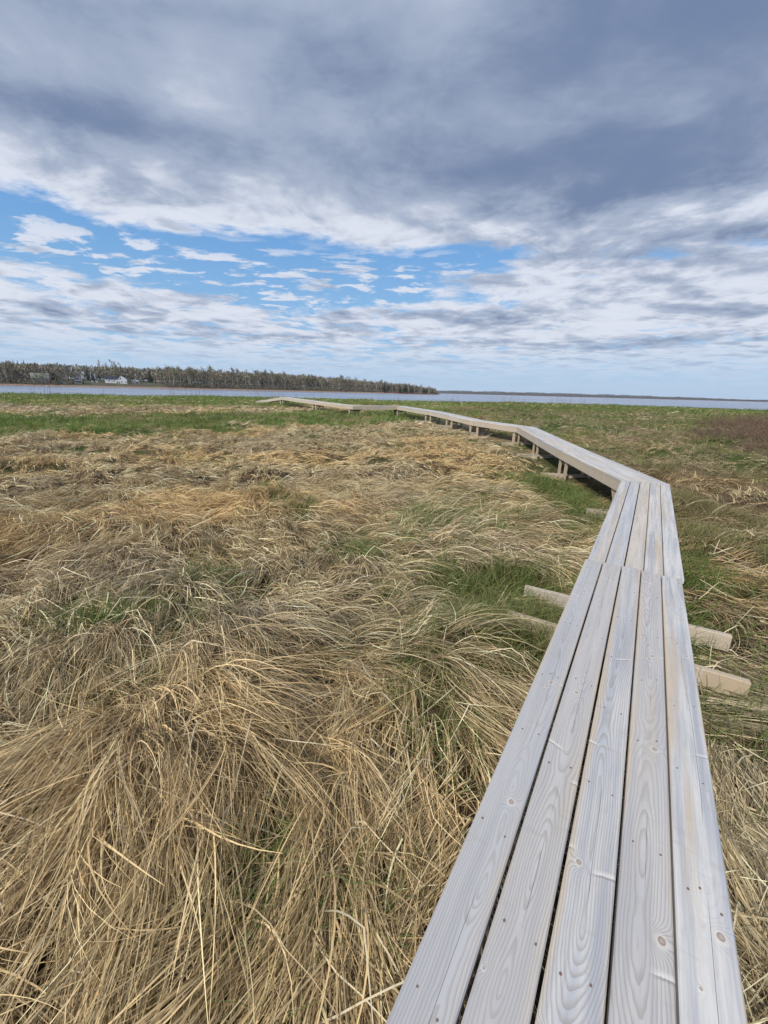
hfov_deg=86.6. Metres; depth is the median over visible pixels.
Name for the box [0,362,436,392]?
woodland
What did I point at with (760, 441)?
leafless shrub
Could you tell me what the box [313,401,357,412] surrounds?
boardwalk section
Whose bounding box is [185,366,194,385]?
bare tree
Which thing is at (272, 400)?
boardwalk section
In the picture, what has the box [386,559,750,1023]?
boardwalk section
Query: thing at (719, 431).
leafless shrub
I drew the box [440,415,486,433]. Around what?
boardwalk section
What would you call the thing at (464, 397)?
water
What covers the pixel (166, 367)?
bare tree
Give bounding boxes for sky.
[0,0,767,399]
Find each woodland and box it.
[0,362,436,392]
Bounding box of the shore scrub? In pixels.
[0,375,438,394]
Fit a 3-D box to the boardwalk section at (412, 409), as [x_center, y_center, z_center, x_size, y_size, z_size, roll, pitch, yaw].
[1.831,-6.097,25.301,1.687,0.689,5.151,-5,18,-20]
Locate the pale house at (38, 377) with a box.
[30,373,48,382]
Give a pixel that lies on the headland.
(129, 384)
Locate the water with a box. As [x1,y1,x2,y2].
[0,385,767,409]
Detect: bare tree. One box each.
[7,362,13,377]
[30,362,39,372]
[165,365,170,383]
[168,366,179,386]
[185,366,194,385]
[208,366,217,387]
[233,369,241,380]
[262,369,266,387]
[281,371,287,384]
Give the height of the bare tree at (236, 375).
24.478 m
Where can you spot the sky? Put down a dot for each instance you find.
(546, 196)
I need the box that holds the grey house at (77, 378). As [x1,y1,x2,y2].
[74,374,82,383]
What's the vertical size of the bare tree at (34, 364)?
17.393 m
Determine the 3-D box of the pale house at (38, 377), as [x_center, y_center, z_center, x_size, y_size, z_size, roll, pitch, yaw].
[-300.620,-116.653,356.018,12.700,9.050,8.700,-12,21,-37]
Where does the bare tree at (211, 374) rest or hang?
on the headland
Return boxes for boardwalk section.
[257,397,286,403]
[281,397,319,409]
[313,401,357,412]
[353,406,398,415]
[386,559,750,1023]
[397,406,435,422]
[420,411,458,427]
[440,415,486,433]
[473,421,530,445]
[505,427,556,455]
[520,436,589,475]
[524,480,732,651]
[549,451,666,512]
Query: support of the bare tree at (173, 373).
on the headland
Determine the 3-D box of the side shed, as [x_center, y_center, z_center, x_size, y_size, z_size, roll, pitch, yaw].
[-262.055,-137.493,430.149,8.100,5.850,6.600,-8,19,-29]
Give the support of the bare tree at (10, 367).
on the headland
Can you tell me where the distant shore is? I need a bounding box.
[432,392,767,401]
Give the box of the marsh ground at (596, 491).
[0,395,767,1023]
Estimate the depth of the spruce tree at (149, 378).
450.23 m
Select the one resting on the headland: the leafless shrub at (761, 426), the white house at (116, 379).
the white house at (116, 379)
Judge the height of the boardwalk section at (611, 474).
0.736 m
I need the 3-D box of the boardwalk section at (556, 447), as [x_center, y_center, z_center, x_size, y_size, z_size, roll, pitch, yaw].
[4.940,-1.595,11.652,1.520,0.744,2.911,3,18,6]
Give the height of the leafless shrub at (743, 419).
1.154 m
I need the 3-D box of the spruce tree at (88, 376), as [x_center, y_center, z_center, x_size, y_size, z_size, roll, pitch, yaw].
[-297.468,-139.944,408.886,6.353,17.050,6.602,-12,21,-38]
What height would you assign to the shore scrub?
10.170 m
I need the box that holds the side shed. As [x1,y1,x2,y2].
[132,379,139,383]
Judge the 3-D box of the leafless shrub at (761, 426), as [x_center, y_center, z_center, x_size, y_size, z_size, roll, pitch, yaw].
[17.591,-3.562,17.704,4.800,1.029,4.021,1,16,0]
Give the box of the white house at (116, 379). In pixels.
[104,375,126,383]
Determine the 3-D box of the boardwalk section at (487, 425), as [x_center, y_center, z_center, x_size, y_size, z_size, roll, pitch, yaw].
[4.913,-3.366,17.276,1.696,0.746,3.254,-5,18,-20]
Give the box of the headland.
[0,377,439,394]
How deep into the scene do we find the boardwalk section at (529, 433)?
14.14 m
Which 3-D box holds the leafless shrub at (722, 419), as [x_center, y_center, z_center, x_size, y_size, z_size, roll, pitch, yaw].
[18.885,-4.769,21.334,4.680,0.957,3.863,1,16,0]
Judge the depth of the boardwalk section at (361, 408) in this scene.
26.38 m
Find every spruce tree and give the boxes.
[85,365,90,379]
[148,369,151,382]
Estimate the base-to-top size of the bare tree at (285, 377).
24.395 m
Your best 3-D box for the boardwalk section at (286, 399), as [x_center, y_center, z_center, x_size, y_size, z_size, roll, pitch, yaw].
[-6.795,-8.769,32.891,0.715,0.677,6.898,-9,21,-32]
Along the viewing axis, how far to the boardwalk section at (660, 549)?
4.20 m
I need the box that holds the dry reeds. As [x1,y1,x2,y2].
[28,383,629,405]
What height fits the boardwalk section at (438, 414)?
0.687 m
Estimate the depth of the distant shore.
2318.51 m
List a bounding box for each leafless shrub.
[682,422,767,442]
[693,412,767,430]
[718,437,767,454]
[727,420,767,440]
[735,412,767,425]
[744,435,767,450]
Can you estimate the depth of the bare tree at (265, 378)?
515.86 m
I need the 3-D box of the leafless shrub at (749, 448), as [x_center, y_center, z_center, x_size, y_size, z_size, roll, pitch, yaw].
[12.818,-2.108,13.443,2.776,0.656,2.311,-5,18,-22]
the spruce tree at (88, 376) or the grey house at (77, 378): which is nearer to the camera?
the grey house at (77, 378)

